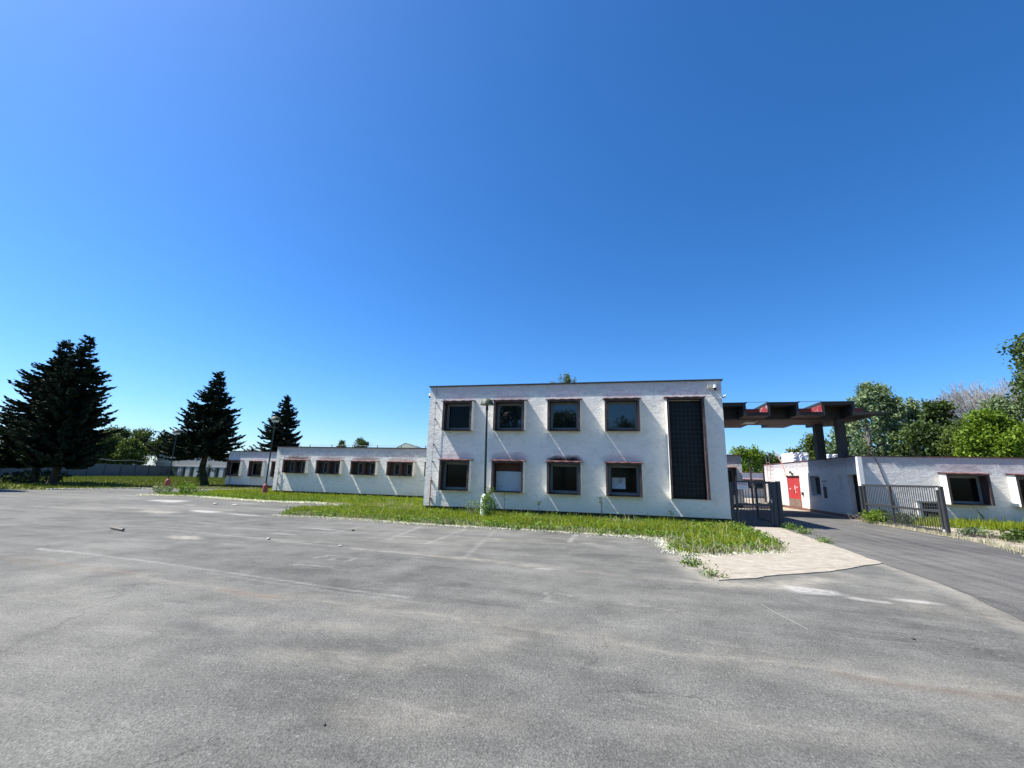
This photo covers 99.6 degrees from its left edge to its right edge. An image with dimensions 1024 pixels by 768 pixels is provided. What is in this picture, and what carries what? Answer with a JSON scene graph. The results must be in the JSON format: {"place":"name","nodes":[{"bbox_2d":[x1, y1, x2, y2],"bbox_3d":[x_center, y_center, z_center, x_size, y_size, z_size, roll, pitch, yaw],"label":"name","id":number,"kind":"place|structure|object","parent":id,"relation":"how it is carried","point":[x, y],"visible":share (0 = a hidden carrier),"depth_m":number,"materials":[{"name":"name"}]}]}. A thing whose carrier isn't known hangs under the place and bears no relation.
{"place":"outdoors","nodes":[
{"label":"outdoors","id":0,"kind":"place"},
{"bbox_2d":[0,475,269,489],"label":"grass","id":1,"kind":"structure","parent":0,"point":[74,482],"depth_m":44.86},
{"bbox_2d":[0,419,14,445],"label":"spruce tree","id":2,"kind":"object","parent":1,"relation":"on","point":[5,432],"visible":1,"depth_m":30.50,"materials":[{"name":"green plant"}]},
{"bbox_2d":[0,471,41,481],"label":"seedling","id":3,"kind":"object","parent":1,"relation":"on","point":[5,478],"visible":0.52,"depth_m":39.83,"materials":[{"name":"green plant"}]},
{"bbox_2d":[11,469,71,483],"bbox_3d":[-42.302,8.341,38.795,3.591,1.380,3.473,-1,-12,13],"label":"seedling","id":4,"kind":"object","parent":1,"relation":"on","point":[25,476],"visible":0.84,"depth_m":38.23,"materials":[{"name":"green plant"}]},
{"bbox_2d":[0,339,103,481],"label":"spruce tree","id":5,"kind":"object","parent":1,"relation":"on","point":[8,457],"visible":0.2,"depth_m":40.84,"materials":[{"name":"green plant"}]},
{"bbox_2d":[4,334,125,484],"bbox_3d":[-39.819,2.217,39.192,7.717,13.870,7.502,5,-13,-16],"label":"spruce tree","id":6,"kind":"object","parent":1,"relation":"on","point":[67,436],"visible":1,"depth_m":38.04,"materials":[{"name":"green plant"}]},
{"bbox_2d":[0,459,170,475],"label":"concrete fence","id":7,"kind":"object","parent":1,"relation":"on","point":[105,469],"visible":0.57,"depth_m":74.45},
{"bbox_2d":[170,466,177,475],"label":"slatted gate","id":8,"kind":"structure","parent":7,"relation":"attached to","point":[174,470],"depth_m":86.46,"materials":[{"name":"grey metal"}]},
{"bbox_2d":[157,454,228,477],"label":"garage building","id":9,"kind":"structure","parent":1,"relation":"on","point":[189,468],"depth_m":85.96,"materials":[{"name":"paint"}]},
{"bbox_2d":[143,371,247,485],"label":"spruce tree","id":10,"kind":"object","parent":1,"relation":"on","point":[210,434],"visible":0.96,"depth_m":44.70,"materials":[{"name":"green plant"}]},
{"bbox_2d":[196,461,215,484],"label":"seedling","id":11,"kind":"object","parent":1,"relation":"on","point":[201,477],"visible":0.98,"depth_m":43.95,"materials":[{"name":"green plant"}]},
{"bbox_2d":[242,394,302,450],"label":"spruce tree","id":12,"kind":"object","parent":1,"relation":"on","point":[283,436],"visible":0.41,"depth_m":54.00,"materials":[{"name":"green plant"}]},
{"bbox_2d":[336,440,346,446],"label":"tree","id":13,"kind":"object","parent":1,"relation":"on","point":[341,442],"visible":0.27,"depth_m":68.82,"materials":[{"name":"green plant"}]},
{"bbox_2d":[149,487,425,507],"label":"grass","id":14,"kind":"structure","parent":0,"point":[256,491],"depth_m":27.73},
{"bbox_2d":[0,489,1023,767],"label":"asphalt plaza","id":15,"kind":"structure","parent":0,"point":[182,633],"depth_m":4.42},
{"bbox_2d":[46,488,231,490],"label":"lawn kerb","id":16,"kind":"structure","parent":15,"relation":"on","point":[115,488],"depth_m":32.92,"materials":[{"name":"concrete"}]},
{"bbox_2d":[164,429,181,487],"bbox_3d":[-29.686,6.522,37.763,0.684,5.100,0.684,-1,-12,13],"label":"street lamp","id":17,"kind":"object","parent":15,"relation":"on","point":[168,480],"visible":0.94,"depth_m":37.75,"materials":[{"name":"grey metal"}]},
{"bbox_2d":[225,451,276,487],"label":"end wing","id":18,"kind":"structure","parent":15,"relation":"on","point":[246,468],"depth_m":42.60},
{"bbox_2d":[225,460,242,475],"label":"window","id":19,"kind":"structure","parent":18,"relation":"in","point":[237,465],"depth_m":43.00,"materials":[{"name":"black glass"}]},
{"bbox_2d":[247,460,265,476],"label":"window","id":20,"kind":"structure","parent":18,"relation":"in","point":[256,468],"depth_m":42.45,"materials":[{"name":"black glass"}]},
{"bbox_2d":[270,461,275,476],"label":"window","id":21,"kind":"structure","parent":18,"relation":"in","point":[273,463],"depth_m":41.79,"materials":[{"name":"black glass"}]},
{"bbox_2d":[45,487,802,558],"bbox_3d":[-11.559,6.306,22.823,45.157,0.175,8.948,-6,-14,30],"label":"seed fluff","id":22,"kind":"object","parent":15,"relation":"on","point":[661,542],"visible":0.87,"depth_m":14.97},
{"bbox_2d":[676,552,709,566],"bbox_3d":[3.835,3.714,9.171,0.679,0.284,0.538,-1,-12,13],"label":"weed bush","id":23,"kind":"object","parent":15,"relation":"on","point":[691,562],"visible":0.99,"depth_m":9.14,"materials":[{"name":"green plant"}]},
{"bbox_2d":[729,481,779,526],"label":"pedestrian gate","id":24,"kind":"structure","parent":15,"relation":"on","point":[773,504],"depth_m":17.99,"materials":[{"name":"metal"}]},
{"bbox_2d":[737,482,747,488],"bbox_3d":[9.711,4.293,18.205,0.420,0.275,0.014,-1,-12,13],"label":"gate sign","id":25,"kind":"object","parent":24,"relation":"attached to","point":[742,485],"visible":1,"depth_m":18.20,"materials":[{"name":"white metal"}]},
{"bbox_2d":[811,535,835,543],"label":"weed bush","id":26,"kind":"object","parent":15,"relation":"on","point":[825,540],"visible":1,"depth_m":13.26,"materials":[{"name":"green plant"}]},
{"bbox_2d":[825,421,873,455],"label":"broadleaf tree","id":27,"kind":"object","parent":15,"relation":"on","point":[831,447],"visible":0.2,"depth_m":43.23,"materials":[{"name":"green plant"}]},
{"bbox_2d":[846,390,894,455],"bbox_3d":[31.805,5.693,38.503,3.495,10.311,3.092,-1,-12,13],"label":"broadleaf tree","id":28,"kind":"object","parent":15,"relation":"on","point":[866,401],"visible":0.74,"depth_m":38.61,"materials":[{"name":"green plant"}]},
{"bbox_2d":[872,394,912,448],"bbox_3d":[35.269,6.056,39.378,3.639,10.146,2.943,9,-14,-30],"label":"broadleaf tree","id":29,"kind":"object","parent":15,"relation":"on","point":[900,404],"visible":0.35,"depth_m":39.34,"materials":[{"name":"green plant"}]},
{"bbox_2d":[764,452,1023,522],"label":"gatehouse","id":30,"kind":"object","parent":15,"relation":"on","point":[990,487],"visible":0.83,"depth_m":22.11,"materials":[{"name":"paint"}]},
{"bbox_2d":[786,476,801,506],"bbox_3d":[20.111,7.641,30.877,0.140,2.140,2.360,-1,-12,13],"label":"red door","id":31,"kind":"structure","parent":30,"relation":"in","point":[794,492],"depth_m":30.76,"materials":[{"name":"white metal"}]},
{"bbox_2d":[781,452,808,462],"bbox_3d":[21.854,5.744,33.426,1.062,0.824,2.543,-1,-12,13],"label":"rooftop air conditioning unit","id":32,"kind":"object","parent":30,"relation":"on","point":[793,456],"visible":0.75,"depth_m":32.39,"materials":[{"name":"white metal"}]},
{"bbox_2d":[813,476,821,496],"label":"side window","id":33,"kind":"structure","parent":30,"relation":"in","point":[817,480],"depth_m":27.79,"materials":[{"name":"black glass"}]},
{"bbox_2d":[826,454,837,457],"bbox_3d":[21.846,5.078,29.568,0.960,0.513,1.369,-1,-12,13],"label":"wrapped crate","id":34,"kind":"object","parent":30,"relation":"on","point":[831,455],"visible":0.23,"depth_m":29.04,"materials":[{"name":"white plastic"}]},
{"bbox_2d":[853,475,861,515],"bbox_3d":[18.552,5.925,22.994,0.030,2.140,1.000,-1,-12,13],"label":"doorway","id":35,"kind":"structure","parent":30,"relation":"in","point":[854,476],"depth_m":23.29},
{"bbox_2d":[914,501,938,517],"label":"vent window","id":36,"kind":"structure","parent":30,"relation":"in","point":[914,501],"depth_m":21.62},
{"bbox_2d":[939,472,995,505],"bbox_3d":[22.375,5.155,21.309,1.900,1.560,0.650,-1,-12,13],"label":"window","id":37,"kind":"structure","parent":30,"relation":"in","point":[959,488],"depth_m":21.42,"materials":[{"name":"black"}]},
{"bbox_2d":[1006,473,1023,506],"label":"window","id":38,"kind":"structure","parent":30,"relation":"in","point":[1016,481],"depth_m":20.81,"materials":[{"name":"white"}]},
{"bbox_2d":[903,397,922,455],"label":"broadleaf tree","id":39,"kind":"object","parent":15,"relation":"on","point":[914,405],"visible":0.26,"depth_m":39.67,"materials":[{"name":"green plant"}]},
{"bbox_2d":[913,423,952,456],"bbox_3d":[33.654,6.351,33.282,4.566,6.956,4.138,-1,-12,13],"label":"broadleaf tree","id":40,"kind":"object","parent":15,"relation":"on","point":[928,449],"visible":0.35,"depth_m":33.76,"materials":[{"name":"green plant"}]},
{"bbox_2d":[916,398,959,428],"bbox_3d":[35.154,5.593,35.041,2.794,9.231,3.137,-1,-12,13],"label":"broadleaf tree","id":41,"kind":"object","parent":15,"relation":"on","point":[935,411],"visible":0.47,"depth_m":35.61,"materials":[{"name":"green plant"}]},
{"bbox_2d":[932,416,997,456],"bbox_3d":[33.557,5.819,31.494,3.472,7.242,4.166,6,-13,-21],"label":"broadleaf tree","id":42,"kind":"object","parent":15,"relation":"on","point":[943,447],"visible":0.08,"depth_m":32.34,"materials":[{"name":"green plant"}]},
{"bbox_2d":[947,407,1023,456],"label":"broadleaf tree","id":43,"kind":"object","parent":15,"relation":"on","point":[978,431],"visible":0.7,"depth_m":27.91,"materials":[{"name":"green plant"}]},
{"bbox_2d":[987,422,1023,457],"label":"broadleaf tree","id":44,"kind":"object","parent":15,"relation":"on","point":[1014,435],"visible":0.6,"depth_m":26.65,"materials":[{"name":"green plant"}]},
{"bbox_2d":[0,0,1023,466],"label":"sky","id":45,"kind":"structure","parent":0,"point":[349,210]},
{"bbox_2d":[735,498,797,510],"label":"yard ground","id":46,"kind":"structure","parent":0,"point":[764,502],"depth_m":32.39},
{"bbox_2d":[726,454,744,507],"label":"wing","id":47,"kind":"structure","parent":46,"relation":"on","point":[734,465],"depth_m":30.57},
{"bbox_2d":[727,467,737,494],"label":"window","id":48,"kind":"structure","parent":47,"relation":"in","point":[732,477],"depth_m":30.54,"materials":[{"name":"black glass"}]},
{"bbox_2d":[749,466,753,503],"bbox_3d":[18.587,7.911,33.524,0.129,3.000,0.129,-7,-15,35],"label":"yard post","id":49,"kind":"object","parent":46,"relation":"on","point":[751,483],"visible":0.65,"depth_m":33.51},
{"bbox_2d":[796,432,831,459],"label":"broadleaf tree","id":50,"kind":"object","parent":46,"relation":"on","point":[808,445],"visible":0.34,"depth_m":45.60,"materials":[{"name":"green plant"}]},
{"bbox_2d":[690,526,882,580],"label":"footpath","id":51,"kind":"structure","parent":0,"point":[814,556],"depth_m":9.96,"materials":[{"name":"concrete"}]},
{"bbox_2d":[697,564,730,578],"bbox_3d":[3.772,3.508,8.118,0.603,0.245,0.548,-1,-12,13],"label":"weed bush","id":52,"kind":"object","parent":51,"relation":"on","point":[710,573],"visible":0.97,"depth_m":8.09,"materials":[{"name":"green plant"}]},
{"bbox_2d":[735,509,1023,620],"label":"road","id":53,"kind":"structure","parent":0,"point":[992,576],"depth_m":11.50,"materials":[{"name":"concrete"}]},
{"bbox_2d":[754,481,784,526],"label":"gate","id":54,"kind":"structure","parent":53,"relation":"on","point":[779,502],"depth_m":18.05,"materials":[{"name":"metal"}]},
{"bbox_2d":[782,522,797,529],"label":"weed bush","id":55,"kind":"object","parent":53,"relation":"on","point":[791,527],"visible":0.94,"depth_m":16.86,"materials":[{"name":"green plant"}]},
{"bbox_2d":[793,524,816,533],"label":"weed bush","id":56,"kind":"object","parent":53,"relation":"on","point":[804,531],"visible":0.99,"depth_m":15.58,"materials":[{"name":"green plant"}]},
{"bbox_2d":[796,510,1023,555],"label":"verge ground","id":57,"kind":"structure","parent":0,"point":[1017,545],"depth_m":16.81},
{"bbox_2d":[839,512,882,522],"bbox_3d":[17.652,6.647,21.710,1.368,0.464,2.950,-1,-12,13],"label":"brushwood","id":58,"kind":"object","parent":57,"relation":"on","point":[860,517],"visible":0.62,"depth_m":22.00,"materials":[{"name":"plant"}]},
{"bbox_2d":[859,509,890,523],"bbox_3d":[17.386,6.264,20.585,1.271,0.770,1.354,7,-13,-25],"label":"weed bush","id":59,"kind":"object","parent":57,"relation":"on","point":[871,515],"visible":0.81,"depth_m":20.48,"materials":[{"name":"green plant"}]},
{"bbox_2d":[879,511,919,525],"bbox_3d":[17.747,6.163,19.837,1.288,0.681,1.346,-1,-12,13],"label":"weed bush","id":60,"kind":"object","parent":57,"relation":"on","point":[890,518],"visible":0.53,"depth_m":19.57,"materials":[{"name":"green plant"}]},
{"bbox_2d":[858,484,951,535],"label":"drive gate","id":61,"kind":"structure","parent":57,"relation":"on","point":[941,511],"depth_m":18.31,"materials":[{"name":"metal"}]},
{"bbox_2d":[880,510,1023,530],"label":"grass","id":62,"kind":"structure","parent":57,"relation":"on","point":[994,524],"depth_m":19.43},
{"bbox_2d":[953,524,993,537],"bbox_3d":[17.296,5.499,16.224,1.010,0.451,1.065,8,-14,-27],"label":"weed bush","id":63,"kind":"object","parent":57,"relation":"on","point":[969,531],"visible":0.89,"depth_m":16.13,"materials":[{"name":"green plant"}]},
{"bbox_2d":[963,534,1004,537],"bbox_3d":[17.736,5.492,15.493,2.312,0.105,0.664,-1,-12,13],"label":"brushwood","id":64,"kind":"object","parent":57,"relation":"on","point":[977,535],"visible":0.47,"depth_m":15.66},
{"bbox_2d":[992,528,1023,542],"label":"weed bush","id":65,"kind":"object","parent":57,"relation":"on","point":[1018,535],"visible":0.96,"depth_m":14.68,"materials":[{"name":"green plant"}]},
{"label":"grass strip soil","id":66,"kind":"structure","parent":0,"visible":0},
{"bbox_2d":[462,499,479,513],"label":"tall weed","id":67,"kind":"object","parent":66,"relation":"on","point":[474,502],"visible":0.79,"depth_m":18.66,"materials":[{"name":"green plant"}]},
{"bbox_2d":[160,485,788,555],"bbox_3d":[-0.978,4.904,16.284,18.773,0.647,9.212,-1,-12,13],"label":"grass","id":68,"kind":"structure","parent":66,"relation":"on","point":[517,516],"depth_m":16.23,"materials":[{"name":"green plant"}]},
{"bbox_2d":[480,398,493,514],"bbox_3d":[-1.168,3.182,18.788,0.594,5.170,0.594,-1,-12,13],"label":"street lamp","id":69,"kind":"object","parent":66,"relation":"on","point":[486,402],"visible":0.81,"depth_m":18.86,"materials":[{"name":"grey metal"}]},
{"bbox_2d":[477,491,497,515],"bbox_3d":[-1.000,5.083,18.172,0.932,1.129,0.935,-1,-12,13],"label":"climbing weed","id":70,"kind":"object","parent":66,"relation":"on","point":[490,505],"visible":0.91,"depth_m":18.07,"materials":[{"name":"green plant"}]},
{"label":"grass strip soil","id":71,"kind":"structure","parent":0,"visible":0},
{"bbox_2d":[150,485,176,493],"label":"tall weed","id":72,"kind":"object","parent":71,"relation":"on","point":[162,489],"visible":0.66,"depth_m":27.95,"materials":[{"name":"green plant"}]},
{"bbox_2d":[176,481,200,493],"bbox_3d":[-21.030,6.806,28.155,1.332,0.953,1.441,8,-14,-28],"label":"tall weed","id":73,"kind":"object","parent":71,"relation":"on","point":[185,487],"visible":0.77,"depth_m":27.96,"materials":[{"name":"green plant"}]},
{"bbox_2d":[262,416,279,492],"bbox_3d":[-17.739,5.229,31.748,0.684,5.730,0.684,-1,-12,13],"label":"street lamp","id":74,"kind":"object","parent":71,"relation":"on","point":[275,419],"visible":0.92,"depth_m":31.73,"materials":[{"name":"grey metal"}]},
{"bbox_2d":[272,445,426,497],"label":"wing","id":75,"kind":"structure","parent":71,"relation":"on","point":[381,471],"depth_m":31.34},
{"bbox_2d":[281,459,308,472],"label":"window","id":76,"kind":"structure","parent":75,"relation":"in","point":[292,464],"depth_m":32.39,"materials":[{"name":"black"}]},
{"bbox_2d":[315,460,342,473],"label":"window","id":77,"kind":"structure","parent":75,"relation":"in","point":[326,465],"depth_m":31.74,"materials":[{"name":"black glass"}]},
{"bbox_2d":[352,436,370,446],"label":"tree","id":78,"kind":"object","parent":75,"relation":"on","point":[361,441],"visible":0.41,"depth_m":70.14,"materials":[{"name":"green plant"}]},
{"bbox_2d":[350,460,377,474],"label":"window","id":79,"kind":"structure","parent":75,"relation":"in","point":[360,468],"depth_m":31.10,"materials":[{"name":"black glass"}]},
{"bbox_2d":[386,461,415,475],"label":"window","id":80,"kind":"structure","parent":75,"relation":"in","point":[408,469],"depth_m":30.42,"materials":[{"name":"black"}]},
{"bbox_2d":[396,443,420,447],"bbox_3d":[-8.269,5.422,36.700,3.554,0.846,2.258,-1,-12,13],"label":"roof lantern","id":81,"kind":"object","parent":75,"relation":"on","point":[405,445],"visible":0.26,"depth_m":36.48,"materials":[{"name":"white metal"}]},
{"label":"ground","id":82,"kind":"structure","parent":0,"visible":0},
{"bbox_2d":[92,428,124,463],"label":"broadleaf tree","id":83,"kind":"object","parent":82,"relation":"on","point":[106,452],"visible":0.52,"depth_m":82.97,"materials":[{"name":"green plant"}]},
{"bbox_2d":[100,424,136,461],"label":"broadleaf tree","id":84,"kind":"object","parent":82,"relation":"on","point":[125,432],"visible":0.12,"depth_m":88.21,"materials":[{"name":"green plant"}]},
{"bbox_2d":[108,437,150,464],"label":"broadleaf tree","id":85,"kind":"object","parent":82,"relation":"on","point":[130,452],"visible":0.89,"depth_m":82.30,"materials":[{"name":"green plant"}]},
{"bbox_2d":[127,427,156,464],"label":"broadleaf tree","id":86,"kind":"object","parent":82,"relation":"on","point":[143,435],"visible":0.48,"depth_m":90.30,"materials":[{"name":"green plant"}]},
{"bbox_2d":[144,432,179,465],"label":"broadleaf tree","id":87,"kind":"object","parent":82,"relation":"on","point":[159,442],"visible":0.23,"depth_m":88.49,"materials":[{"name":"green plant"}]},
{"bbox_2d":[558,371,577,382],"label":"weeping birch","id":88,"kind":"object","parent":82,"relation":"on","point":[566,379],"visible":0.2,"depth_m":52.62,"materials":[{"name":"green plant"}]},
{"bbox_2d":[423,379,730,523],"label":"two storey building","id":89,"kind":"structure","parent":82,"relation":"on","point":[659,446],"depth_m":19.75,"materials":[{"name":"paint"}]},
{"bbox_2d":[438,458,471,490],"bbox_3d":[-2.728,4.337,20.739,1.661,1.500,0.510,-1,-12,13],"label":"window","id":90,"kind":"structure","parent":89,"relation":"in","point":[455,475],"depth_m":20.88,"materials":[{"name":"black glass"}]},
{"bbox_2d":[441,400,475,430],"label":"window","id":91,"kind":"structure","parent":89,"relation":"in","point":[460,415],"depth_m":21.47,"materials":[{"name":"black glass"}]},
{"bbox_2d":[490,459,524,492],"bbox_3d":[-0.187,4.275,20.136,1.661,1.500,0.510,-1,-12,13],"label":"window","id":92,"kind":"structure","parent":89,"relation":"in","point":[506,475],"depth_m":20.20,"materials":[{"name":"white"}]},
{"bbox_2d":[492,399,526,430],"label":"window","id":93,"kind":"structure","parent":89,"relation":"in","point":[511,417],"depth_m":20.87,"materials":[{"name":"black glass"}]},
{"bbox_2d":[545,460,581,494],"bbox_3d":[2.354,4.213,19.533,1.661,1.500,0.510,-1,-12,13],"label":"window","id":94,"kind":"structure","parent":89,"relation":"in","point":[564,479],"depth_m":19.68,"materials":[{"name":"black glass"}]},
{"bbox_2d":[546,398,581,430],"bbox_3d":[2.427,1.423,20.129,1.661,1.510,0.510,-1,-12,13],"label":"window","id":95,"kind":"structure","parent":89,"relation":"in","point":[562,414],"depth_m":20.28,"materials":[{"name":"black glass"}]},
{"bbox_2d":[603,397,640,430],"bbox_3d":[4.968,1.361,19.526,1.661,1.510,0.510,-1,-12,13],"label":"window","id":96,"kind":"structure","parent":89,"relation":"in","point":[622,414],"depth_m":19.67,"materials":[{"name":"black"}]},
{"bbox_2d":[604,461,642,496],"bbox_3d":[4.894,4.152,18.930,1.661,1.500,0.510,-1,-12,13],"label":"window","id":97,"kind":"structure","parent":89,"relation":"in","point":[632,474],"depth_m":19.04,"materials":[{"name":"black glass"}]},
{"bbox_2d":[612,477,625,488],"bbox_3d":[4.727,4.395,19.154,0.580,0.485,0.006,-1,-12,13],"label":"poster","id":98,"kind":"object","parent":97,"relation":"attached to","point":[618,483],"visible":1,"depth_m":19.15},
{"bbox_2d":[663,396,710,499],"bbox_3d":[7.524,2.698,18.609,1.705,4.390,0.545,-1,-12,13],"label":"glass block window","id":99,"kind":"structure","parent":89,"relation":"in","point":[689,478],"depth_m":18.69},
{"bbox_2d":[722,401,888,459],"bbox_3d":[15.863,3.032,26.472,9.411,2.991,6.200,-1,-12,13],"label":"entrance canopy","id":100,"kind":"object","parent":89,"relation":"attached to","point":[819,416],"visible":0.86,"depth_m":24.51,"materials":[{"name":"concrete"}]},
{"bbox_2d":[728,444,764,472],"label":"broadleaf tree","id":101,"kind":"object","parent":82,"relation":"on","point":[753,454],"visible":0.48,"depth_m":65.06,"materials":[{"name":"green plant"}]},
{"bbox_2d":[742,472,766,497],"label":"yard building","id":102,"kind":"structure","parent":82,"relation":"on","point":[757,476],"depth_m":51.44,"materials":[{"name":"paint"}]},
{"bbox_2d":[745,450,781,471],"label":"broadleaf tree","id":103,"kind":"object","parent":82,"relation":"on","point":[772,458],"visible":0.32,"depth_m":67.49,"materials":[{"name":"green plant"}]},
{"bbox_2d":[851,381,910,455],"bbox_3d":[33.642,5.281,39.630,4.448,11.689,4.327,-1,-12,13],"label":"broadleaf tree","id":104,"kind":"object","parent":82,"relation":"on","point":[883,392],"visible":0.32,"depth_m":39.59,"materials":[{"name":"green plant"}]},
{"bbox_2d":[886,419,944,456],"bbox_3d":[33.095,6.471,34.774,4.246,7.316,4.351,-8,-15,38],"label":"broadleaf tree","id":105,"kind":"object","parent":82,"relation":"on","point":[909,435],"visible":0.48,"depth_m":35.03,"materials":[{"name":"green plant"}]},
{"bbox_2d":[897,376,1023,435],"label":"bare tree","id":106,"kind":"object","parent":82,"relation":"on","point":[973,398],"visible":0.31,"depth_m":40.39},
{"bbox_2d":[975,394,1022,422],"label":"broadleaf tree","id":107,"kind":"object","parent":82,"relation":"on","point":[997,403],"visible":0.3,"depth_m":33.10,"materials":[{"name":"green plant"}]},
{"bbox_2d":[995,333,1023,424],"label":"broadleaf tree","id":108,"kind":"object","parent":82,"relation":"on","point":[1018,349],"visible":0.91,"depth_m":28.79,"materials":[{"name":"green plant"}]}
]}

